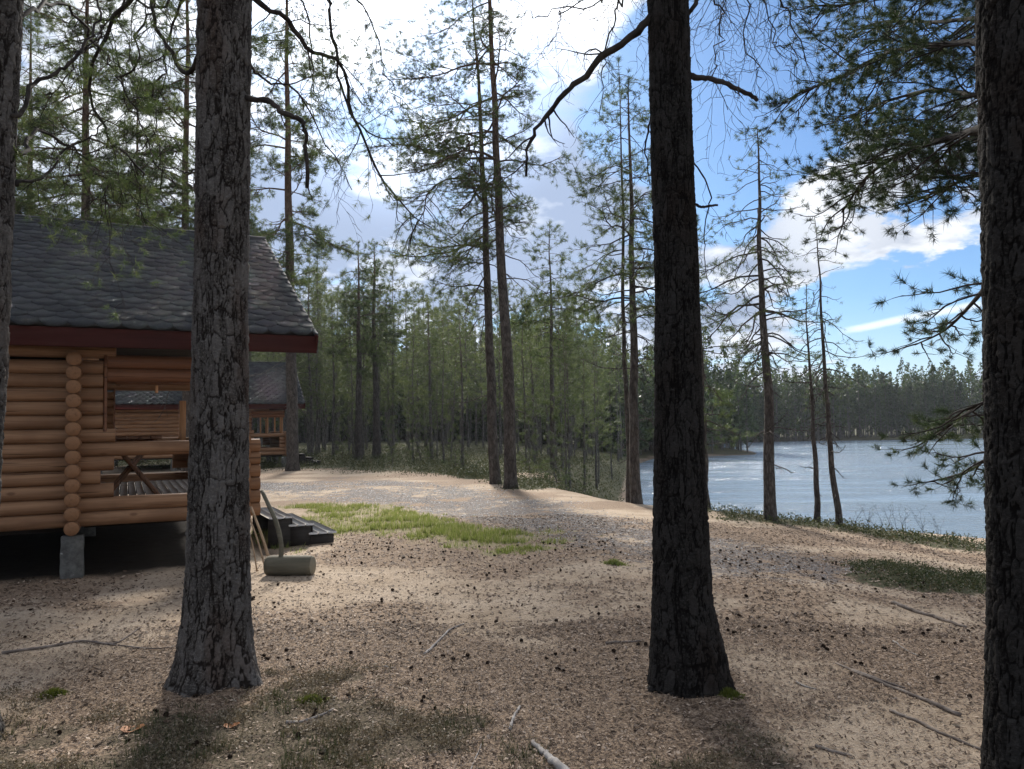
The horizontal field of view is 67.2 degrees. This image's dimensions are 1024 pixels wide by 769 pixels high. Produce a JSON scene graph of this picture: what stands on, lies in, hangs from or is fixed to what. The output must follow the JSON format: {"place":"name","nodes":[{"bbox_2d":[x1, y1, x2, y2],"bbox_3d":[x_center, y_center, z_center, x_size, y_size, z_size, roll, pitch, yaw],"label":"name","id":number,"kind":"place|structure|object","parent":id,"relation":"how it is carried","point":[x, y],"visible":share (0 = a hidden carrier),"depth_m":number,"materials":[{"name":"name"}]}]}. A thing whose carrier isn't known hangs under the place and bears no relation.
{"place":"outdoors","nodes":[
{"label":"outdoors","id":0,"kind":"place"},
{"bbox_2d":[251,501,576,554],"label":"grass","id":1,"kind":"structure","parent":0,"point":[445,527],"depth_m":12.17,"materials":[{"name":"green plant"}]},
{"bbox_2d":[0,426,985,768],"bbox_3d":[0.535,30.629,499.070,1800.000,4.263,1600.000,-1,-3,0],"label":"ground","id":2,"kind":"structure","parent":0,"point":[110,552],"depth_m":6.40,"materials":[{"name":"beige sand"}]},
{"bbox_2d":[32,686,72,699],"bbox_3d":[-2.837,1.903,4.762,0.255,0.059,0.191,-1,-3,0],"label":"moss cushion","id":3,"kind":"object","parent":2,"relation":"on","point":[54,691],"visible":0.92,"depth_m":4.76,"materials":[{"name":"green plant"}]},
{"bbox_2d":[15,0,108,216],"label":"pine tree","id":4,"kind":"object","parent":2,"relation":"on","point":[29,28],"visible":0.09,"depth_m":26.38,"materials":[{"name":"green plant"}]},
{"bbox_2d":[2,627,175,653],"bbox_3d":[-3.159,2.000,6.054,1.284,0.030,0.668,-1,-3,0],"label":"fallen branch","id":5,"kind":"object","parent":2,"relation":"on","point":[54,645],"visible":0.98,"depth_m":5.88,"materials":[{"name":"grey wood"}]},
{"bbox_2d":[0,0,194,740],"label":"pine tree","id":6,"kind":"object","parent":2,"relation":"on","point":[13,14],"visible":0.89,"depth_m":4.83,"materials":[{"name":"green plant"}]},
{"bbox_2d":[14,0,194,431],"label":"pine tree","id":7,"kind":"object","parent":2,"relation":"on","point":[24,203],"visible":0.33,"depth_m":23.16,"materials":[{"name":"green plant"}]},
{"bbox_2d":[91,80,181,462],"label":"pine tree","id":8,"kind":"object","parent":2,"relation":"on","point":[137,148],"visible":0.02,"depth_m":42.77,"materials":[{"name":"green plant"}]},
{"bbox_2d":[0,214,318,579],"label":"log cabin","id":9,"kind":"object","parent":2,"relation":"on","point":[74,357],"visible":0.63,"depth_m":9.07,"materials":[{"name":"wood"}]},
{"bbox_2d":[114,436,161,493],"bbox_3d":[-5.506,1.224,11.163,0.823,0.949,1.700,1,-4,-27],"label":"picnic table","id":10,"kind":"object","parent":9,"relation":"on","point":[131,466],"visible":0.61,"depth_m":10.62,"materials":[{"name":"brown wood"}]},
{"bbox_2d":[75,0,282,471],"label":"pine tree","id":11,"kind":"object","parent":2,"relation":"on","point":[187,224],"visible":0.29,"depth_m":23.86,"materials":[{"name":"green plant"}]},
{"bbox_2d":[101,361,304,473],"bbox_3d":[-14.931,1.515,36.471,8.930,5.317,8.303,0,-3,-23],"label":"log cabin","id":12,"kind":"object","parent":2,"relation":"on","point":[137,413],"visible":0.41,"depth_m":33.66,"materials":[{"name":"wood"}]},
{"bbox_2d":[17,0,469,697],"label":"pine tree","id":13,"kind":"object","parent":2,"relation":"on","point":[215,648],"visible":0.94,"depth_m":4.94,"materials":[{"name":"brown plant"}]},
{"bbox_2d":[260,490,315,575],"bbox_3d":[-2.607,1.672,8.673,0.830,0.934,0.354,-2,-3,23],"label":"wooden mallet","id":14,"kind":"object","parent":2,"relation":"on","point":[281,564],"visible":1,"depth_m":8.53,"materials":[{"name":"brown wood"}]},
{"bbox_2d":[264,250,314,430],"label":"pine tree","id":15,"kind":"object","parent":2,"relation":"on","point":[280,358],"visible":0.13,"depth_m":49.73,"materials":[{"name":"green plant"}]},
{"bbox_2d":[253,507,336,548],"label":"porch steps","id":16,"kind":"structure","parent":2,"relation":"on","point":[296,530],"depth_m":10.95,"materials":[{"name":"grey wood"}]},
{"bbox_2d":[249,0,361,470],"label":"pine tree","id":17,"kind":"object","parent":2,"relation":"on","point":[292,445],"visible":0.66,"depth_m":31.16,"materials":[{"name":"green plant"}]},
{"bbox_2d":[284,265,342,456],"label":"pine tree","id":18,"kind":"object","parent":2,"relation":"on","point":[311,395],"visible":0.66,"depth_m":47.80,"materials":[{"name":"green plant"}]},
{"bbox_2d":[295,239,336,453],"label":"pine tree","id":19,"kind":"object","parent":2,"relation":"on","point":[307,408],"visible":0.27,"depth_m":53.19,"materials":[{"name":"green plant"}]},
{"bbox_2d":[296,236,349,453],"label":"pine tree","id":20,"kind":"object","parent":2,"relation":"on","point":[317,366],"visible":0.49,"depth_m":51.50,"materials":[{"name":"green plant"}]},
{"bbox_2d":[301,284,344,452],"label":"pine tree","id":21,"kind":"object","parent":2,"relation":"on","point":[319,424],"visible":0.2,"depth_m":54.30,"materials":[{"name":"green plant"}]},
{"bbox_2d":[312,275,336,449],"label":"pine tree","id":22,"kind":"object","parent":2,"relation":"on","point":[325,417],"visible":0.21,"depth_m":61.54,"materials":[{"name":"green plant"}]},
{"bbox_2d":[314,291,355,455],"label":"pine tree","id":23,"kind":"object","parent":2,"relation":"on","point":[333,400],"visible":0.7,"depth_m":45.36,"materials":[{"name":"green plant"}]},
{"bbox_2d":[318,290,354,449],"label":"pine tree","id":24,"kind":"object","parent":2,"relation":"on","point":[336,431],"visible":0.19,"depth_m":55.89,"materials":[{"name":"green plant"}]},
{"bbox_2d":[332,414,351,456],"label":"young spruce","id":25,"kind":"object","parent":2,"relation":"on","point":[342,429],"visible":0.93,"depth_m":43.91,"materials":[{"name":"green plant"}]},
{"bbox_2d":[321,269,371,453],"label":"pine tree","id":26,"kind":"object","parent":2,"relation":"on","point":[339,308],"visible":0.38,"depth_m":50.43,"materials":[{"name":"green plant"}]},
{"bbox_2d":[327,286,372,455],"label":"pine tree","id":27,"kind":"object","parent":2,"relation":"on","point":[351,400],"visible":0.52,"depth_m":44.03,"materials":[{"name":"green plant"}]},
{"bbox_2d":[323,237,400,459],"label":"pine tree","id":28,"kind":"object","parent":2,"relation":"on","point":[358,376],"visible":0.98,"depth_m":41.93,"materials":[{"name":"green plant"}]},
{"bbox_2d":[339,275,391,454],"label":"pine tree","id":29,"kind":"object","parent":2,"relation":"on","point":[363,396],"visible":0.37,"depth_m":46.51,"materials":[{"name":"green plant"}]},
{"bbox_2d":[114,442,626,501],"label":"forest undergrowth","id":30,"kind":"object","parent":2,"relation":"on","point":[576,460],"visible":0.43,"depth_m":37.30,"materials":[{"name":"green plant"}]},
{"bbox_2d":[338,241,406,457],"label":"pine tree","id":31,"kind":"object","parent":2,"relation":"on","point":[376,412],"visible":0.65,"depth_m":43.98,"materials":[{"name":"green plant"}]},
{"bbox_2d":[350,271,402,429],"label":"pine tree","id":32,"kind":"object","parent":2,"relation":"on","point":[385,368],"visible":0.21,"depth_m":51.94,"materials":[{"name":"green plant"}]},
{"bbox_2d":[352,257,401,454],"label":"pine tree","id":33,"kind":"object","parent":2,"relation":"on","point":[385,373],"visible":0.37,"depth_m":49.38,"materials":[{"name":"green plant"}]},
{"bbox_2d":[0,684,765,768],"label":"heather sprigs","id":34,"kind":"object","parent":2,"relation":"on","point":[291,749],"visible":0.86,"depth_m":3.94,"materials":[{"name":"green plant"}]},
{"bbox_2d":[372,299,403,452],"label":"pine tree","id":35,"kind":"object","parent":2,"relation":"on","point":[398,388],"visible":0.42,"depth_m":50.95,"materials":[{"name":"green plant"}]},
{"bbox_2d":[381,415,403,463],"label":"young spruce","id":36,"kind":"object","parent":2,"relation":"on","point":[389,439],"visible":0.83,"depth_m":35.90,"materials":[{"name":"green plant"}]},
{"bbox_2d":[368,258,420,452],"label":"pine tree","id":37,"kind":"object","parent":2,"relation":"on","point":[400,322],"visible":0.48,"depth_m":53.09,"materials":[{"name":"green plant"}]},
{"bbox_2d":[391,290,419,443],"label":"pine tree","id":38,"kind":"object","parent":2,"relation":"on","point":[402,325],"visible":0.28,"depth_m":75.46,"materials":[{"name":"green plant"}]},
{"bbox_2d":[386,282,426,449],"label":"pine tree","id":39,"kind":"object","parent":2,"relation":"on","point":[403,312],"visible":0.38,"depth_m":58.22,"materials":[{"name":"green plant"}]},
{"bbox_2d":[392,280,433,459],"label":"pine tree","id":40,"kind":"object","parent":2,"relation":"on","point":[414,290],"visible":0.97,"depth_m":38.69,"materials":[{"name":"green plant"}]},
{"bbox_2d":[396,282,436,449],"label":"pine tree","id":41,"kind":"object","parent":2,"relation":"on","point":[421,319],"visible":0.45,"depth_m":52.89,"materials":[{"name":"green plant"}]},
{"bbox_2d":[399,402,437,460],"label":"young spruce","id":42,"kind":"object","parent":2,"relation":"on","point":[418,431],"visible":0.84,"depth_m":37.90,"materials":[{"name":"green plant"}]},
{"bbox_2d":[411,298,447,435],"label":"pine tree","id":43,"kind":"object","parent":2,"relation":"on","point":[436,391],"visible":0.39,"depth_m":46.41,"materials":[{"name":"green plant"}]},
{"bbox_2d":[0,656,860,768],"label":"heather cover","id":44,"kind":"object","parent":2,"relation":"on","point":[220,717],"visible":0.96,"depth_m":4.06,"materials":[{"name":"green plant"}]},
{"bbox_2d":[415,310,446,451],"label":"pine tree","id":45,"kind":"object","parent":2,"relation":"on","point":[421,363],"visible":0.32,"depth_m":49.23,"materials":[{"name":"green plant"}]},
{"bbox_2d":[409,295,453,459],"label":"pine tree","id":46,"kind":"object","parent":2,"relation":"on","point":[430,386],"visible":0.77,"depth_m":41.66,"materials":[{"name":"green plant"}]},
{"bbox_2d":[417,281,448,447],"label":"pine tree","id":47,"kind":"object","parent":2,"relation":"on","point":[433,401],"visible":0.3,"depth_m":57.60,"materials":[{"name":"green plant"}]},
{"bbox_2d":[418,315,452,456],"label":"pine tree","id":48,"kind":"object","parent":2,"relation":"on","point":[437,409],"visible":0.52,"depth_m":43.70,"materials":[{"name":"green plant"}]},
{"bbox_2d":[348,0,537,483],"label":"pine tree","id":49,"kind":"object","parent":2,"relation":"on","point":[493,458],"visible":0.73,"depth_m":21.88,"materials":[{"name":"green plant"}]},
{"bbox_2d":[428,305,463,459],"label":"pine tree","id":50,"kind":"object","parent":2,"relation":"on","point":[443,365],"visible":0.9,"depth_m":36.36,"materials":[{"name":"green plant"}]},
{"bbox_2d":[433,304,459,444],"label":"pine tree","id":51,"kind":"object","parent":2,"relation":"on","point":[447,334],"visible":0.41,"depth_m":66.36,"materials":[{"name":"green plant"}]},
{"bbox_2d":[434,328,468,460],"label":"pine tree","id":52,"kind":"object","parent":2,"relation":"on","point":[457,381],"visible":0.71,"depth_m":39.17,"materials":[{"name":"green plant"}]},
{"bbox_2d":[435,285,473,450],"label":"pine tree","id":53,"kind":"object","parent":2,"relation":"on","point":[452,357],"visible":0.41,"depth_m":56.98,"materials":[{"name":"green plant"}]},
{"bbox_2d":[442,302,484,466],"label":"pine tree","id":54,"kind":"object","parent":2,"relation":"on","point":[461,384],"visible":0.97,"depth_m":32.57,"materials":[{"name":"green plant"}]},
{"bbox_2d":[445,289,486,446],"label":"pine tree","id":55,"kind":"object","parent":2,"relation":"on","point":[467,405],"visible":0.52,"depth_m":69.54,"materials":[{"name":"green plant"}]},
{"bbox_2d":[368,0,573,488],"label":"pine tree","id":56,"kind":"object","parent":2,"relation":"on","point":[510,467],"visible":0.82,"depth_m":20.53,"materials":[{"name":"green plant"}]},
{"bbox_2d":[459,304,486,444],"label":"pine tree","id":57,"kind":"object","parent":2,"relation":"on","point":[475,406],"visible":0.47,"depth_m":75.34,"materials":[{"name":"green plant"}]},
{"bbox_2d":[465,323,502,446],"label":"pine tree","id":58,"kind":"object","parent":2,"relation":"on","point":[470,387],"visible":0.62,"depth_m":68.04,"materials":[{"name":"green plant"}]},
{"bbox_2d":[481,324,503,456],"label":"pine tree","id":59,"kind":"object","parent":2,"relation":"on","point":[500,398],"visible":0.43,"depth_m":42.74,"materials":[{"name":"green plant"}]},
{"bbox_2d":[473,291,522,455],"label":"pine tree","id":60,"kind":"object","parent":2,"relation":"on","point":[497,394],"visible":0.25,"depth_m":50.69,"materials":[{"name":"green plant"}]},
{"bbox_2d":[497,311,530,452],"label":"pine tree","id":61,"kind":"object","parent":2,"relation":"on","point":[517,416],"visible":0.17,"depth_m":59.76,"materials":[{"name":"green plant"}]},
{"bbox_2d":[497,287,544,468],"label":"pine tree","id":62,"kind":"object","parent":2,"relation":"on","point":[525,402],"visible":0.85,"depth_m":30.00,"materials":[{"name":"green plant"}]},
{"bbox_2d":[512,328,544,455],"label":"pine tree","id":63,"kind":"object","parent":2,"relation":"on","point":[515,385],"visible":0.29,"depth_m":46.95,"materials":[{"name":"green plant"}]},
{"bbox_2d":[516,414,546,473],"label":"young spruce","id":64,"kind":"object","parent":2,"relation":"on","point":[529,452],"visible":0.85,"depth_m":26.88,"materials":[{"name":"green plant"}]},
{"bbox_2d":[514,313,549,457],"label":"pine tree","id":65,"kind":"object","parent":2,"relation":"on","point":[532,368],"visible":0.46,"depth_m":37.64,"materials":[{"name":"green plant"}]},
{"bbox_2d":[515,327,556,461],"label":"pine tree","id":66,"kind":"object","parent":2,"relation":"on","point":[532,393],"visible":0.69,"depth_m":33.58,"materials":[{"name":"green plant"}]},
{"bbox_2d":[514,284,558,455],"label":"pine tree","id":67,"kind":"object","parent":2,"relation":"on","point":[536,446],"visible":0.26,"depth_m":50.25,"materials":[{"name":"green plant"}]},
{"bbox_2d":[527,326,562,448],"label":"pine tree","id":68,"kind":"object","parent":2,"relation":"on","point":[544,412],"visible":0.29,"depth_m":42.65,"materials":[{"name":"green plant"}]},
{"bbox_2d":[527,291,562,453],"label":"pine tree","id":69,"kind":"object","parent":2,"relation":"on","point":[544,368],"visible":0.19,"depth_m":54.18,"materials":[{"name":"green plant"}]},
{"bbox_2d":[531,739,569,768],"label":"fallen branch","id":70,"kind":"object","parent":2,"relation":"on","point":[556,762],"visible":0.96,"depth_m":3.64,"materials":[{"name":"grey wood"}]},
{"bbox_2d":[510,220,594,467],"bbox_3d":[1.792,-1.531,30.224,3.797,10.244,3.352,-4,-4,40],"label":"pine tree","id":71,"kind":"object","parent":2,"relation":"on","point":[551,318],"visible":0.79,"depth_m":30.07,"materials":[{"name":"green plant"}]},
{"bbox_2d":[532,414,577,488],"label":"young spruce","id":72,"kind":"object","parent":2,"relation":"on","point":[555,458],"visible":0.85,"depth_m":23.89,"materials":[{"name":"green plant"}]},
{"bbox_2d":[534,279,585,467],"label":"pine tree","id":73,"kind":"object","parent":2,"relation":"on","point":[559,409],"visible":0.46,"depth_m":31.62,"materials":[{"name":"green plant"}]},
{"bbox_2d":[544,319,582,488],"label":"pine tree","id":74,"kind":"object","parent":2,"relation":"on","point":[567,361],"visible":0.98,"depth_m":25.71,"materials":[{"name":"green plant"}]},
{"bbox_2d":[545,311,584,453],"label":"pine tree","id":75,"kind":"object","parent":2,"relation":"on","point":[566,378],"visible":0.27,"depth_m":48.62,"materials":[{"name":"green plant"}]},
{"bbox_2d":[539,312,594,487],"bbox_3d":[2.054,0.556,27.819,1.591,6.591,2.067,2,-4,-39],"label":"pine tree","id":76,"kind":"object","parent":2,"relation":"on","point":[568,401],"visible":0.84,"depth_m":27.84,"materials":[{"name":"green plant"}]},
{"bbox_2d":[562,330,589,455],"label":"pine tree","id":77,"kind":"object","parent":2,"relation":"on","point":[572,396],"visible":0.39,"depth_m":54.02,"materials":[{"name":"green plant"}]},
{"bbox_2d":[260,480,901,573],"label":"gravel","id":78,"kind":"structure","parent":2,"relation":"on","point":[383,484],"depth_m":16.93,"materials":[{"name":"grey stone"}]},
{"bbox_2d":[563,294,599,457],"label":"pine tree","id":79,"kind":"object","parent":2,"relation":"on","point":[575,336],"visible":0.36,"depth_m":55.36,"materials":[{"name":"green plant"}]},
{"bbox_2d":[566,308,599,456],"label":"pine tree","id":80,"kind":"object","parent":2,"relation":"on","point":[576,418],"visible":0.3,"depth_m":57.01,"materials":[{"name":"green plant"}]},
{"bbox_2d":[563,349,604,489],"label":"pine tree","id":81,"kind":"object","parent":2,"relation":"on","point":[583,420],"visible":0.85,"depth_m":29.85,"materials":[{"name":"green plant"}]},
{"bbox_2d":[579,333,609,488],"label":"pine tree","id":82,"kind":"object","parent":2,"relation":"on","point":[593,343],"visible":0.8,"depth_m":33.35,"materials":[{"name":"green plant"}]},
{"bbox_2d":[580,308,612,457],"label":"pine tree","id":83,"kind":"object","parent":2,"relation":"on","point":[606,401],"visible":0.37,"depth_m":59.87,"materials":[{"name":"green plant"}]},
{"bbox_2d":[580,331,623,483],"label":"pine tree","id":84,"kind":"object","parent":2,"relation":"on","point":[608,425],"visible":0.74,"depth_m":35.62,"materials":[{"name":"green plant"}]},
{"bbox_2d":[555,53,654,502],"bbox_3d":[2.441,-2.350,17.690,3.104,10.831,3.566,-1,-3,0],"label":"pine tree","id":85,"kind":"object","parent":2,"relation":"on","point":[622,189],"visible":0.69,"depth_m":17.63,"materials":[{"name":"green plant"}]},
{"bbox_2d":[593,351,625,478],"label":"pine tree","id":86,"kind":"object","parent":2,"relation":"on","point":[612,428],"visible":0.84,"depth_m":42.30,"materials":[{"name":"green plant"}]},
{"bbox_2d":[599,316,629,458],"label":"pine tree","id":87,"kind":"object","parent":2,"relation":"on","point":[620,408],"visible":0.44,"depth_m":66.42,"materials":[{"name":"green plant"}]},
{"bbox_2d":[603,336,629,461],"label":"pine tree","id":88,"kind":"object","parent":2,"relation":"on","point":[617,399],"visible":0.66,"depth_m":60.49,"materials":[{"name":"green plant"}]},
{"bbox_2d":[253,308,983,456],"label":"forest","id":89,"kind":"object","parent":2,"relation":"on","point":[883,403],"visible":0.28,"depth_m":160.93,"materials":[{"name":"green plant"}]},
{"bbox_2d":[544,75,721,503],"bbox_3d":[2.662,-2.091,16.706,4.390,9.859,3.665,1,-4,-38],"label":"pine tree","id":90,"kind":"object","parent":2,"relation":"on","point":[634,470],"visible":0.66,"depth_m":16.73,"materials":[{"name":"green plant"}]},
{"bbox_2d":[327,465,985,553],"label":"undergrowth","id":91,"kind":"object","parent":2,"relation":"on","point":[929,537],"visible":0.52,"depth_m":14.32,"materials":[{"name":"green plant"}]},
{"bbox_2d":[465,0,864,698],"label":"pine tree","id":92,"kind":"object","parent":2,"relation":"on","point":[687,656],"visible":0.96,"depth_m":4.67,"materials":[{"name":"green plant"}]},
{"bbox_2d":[643,212,758,509],"bbox_3d":[4.017,-0.423,16.174,2.667,6.866,2.468,-1,-3,0],"label":"pine tree","id":93,"kind":"object","parent":2,"relation":"on","point":[721,402],"visible":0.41,"depth_m":16.21,"materials":[{"name":"green plant"}]},
{"bbox_2d":[699,124,841,520],"bbox_3d":[4.704,-1.146,14.676,2.859,7.920,2.948,-3,-4,34],"label":"pine tree","id":94,"kind":"object","parent":2,"relation":"on","point":[769,502],"visible":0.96,"depth_m":14.61,"materials":[{"name":"green plant"}]},
{"bbox_2d":[777,283,839,522],"bbox_3d":[5.744,0.446,14.793,1.056,4.906,1.137,1,-4,-38],"label":"dead tree","id":95,"kind":"object","parent":2,"relation":"on","point":[817,504],"visible":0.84,"depth_m":14.74,"materials":[{"name":"brown wood"}]},
{"bbox_2d":[787,213,875,524],"bbox_3d":[5.949,-0.206,14.421,1.590,6.209,1.611,-3,-4,34],"label":"dead tree","id":96,"kind":"object","parent":2,"relation":"on","point":[833,482],"visible":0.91,"depth_m":14.56,"materials":[{"name":"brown wood"}]},
{"bbox_2d":[743,0,1023,768],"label":"pine tree","id":97,"kind":"object","parent":2,"relation":"on","point":[995,39],"visible":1,"depth_m":4.38,"materials":[{"name":"green plant"}]},
{"bbox_2d":[835,662,961,716],"bbox_3d":[2.320,1.832,4.686,0.072,0.033,1.007,0,-3,-17],"label":"fallen branch","id":98,"kind":"object","parent":2,"relation":"on","point":[890,684],"visible":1,"depth_m":4.63,"materials":[{"name":"grey wood"}]},
{"bbox_2d":[826,556,985,593],"bbox_3d":[5.239,2.239,8.954,2.696,0.332,2.319,-1,-3,0],"label":"heather patch","id":99,"kind":"object","parent":2,"relation":"on","point":[908,567],"visible":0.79,"depth_m":8.80,"materials":[{"name":"green plant"}]},
{"bbox_2d":[890,601,966,627],"bbox_3d":[3.618,1.992,6.681,0.075,0.067,0.834,0,-3,-15],"label":"fallen branch","id":100,"kind":"object","parent":2,"relation":"on","point":[924,613],"visible":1,"depth_m":6.72,"materials":[{"name":"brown wood"}]},
{"bbox_2d":[889,709,979,749],"bbox_3d":[2.193,1.794,4.006,0.032,0.030,0.608,0,-3,-16],"label":"fallen branch","id":101,"kind":"object","parent":2,"relation":"on","point":[929,727],"visible":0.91,"depth_m":4.01,"materials":[{"name":"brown wood"}]},
{"bbox_2d":[15,0,982,396],"label":"sky","id":102,"kind":"structure","parent":0,"point":[874,257],"materials":[{"name":"blue"}]},
{"bbox_2d":[640,438,985,537],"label":"lake","id":103,"kind":"structure","parent":0,"point":[866,470],"depth_m":49.10,"materials":[{"name":"blue liquid"}]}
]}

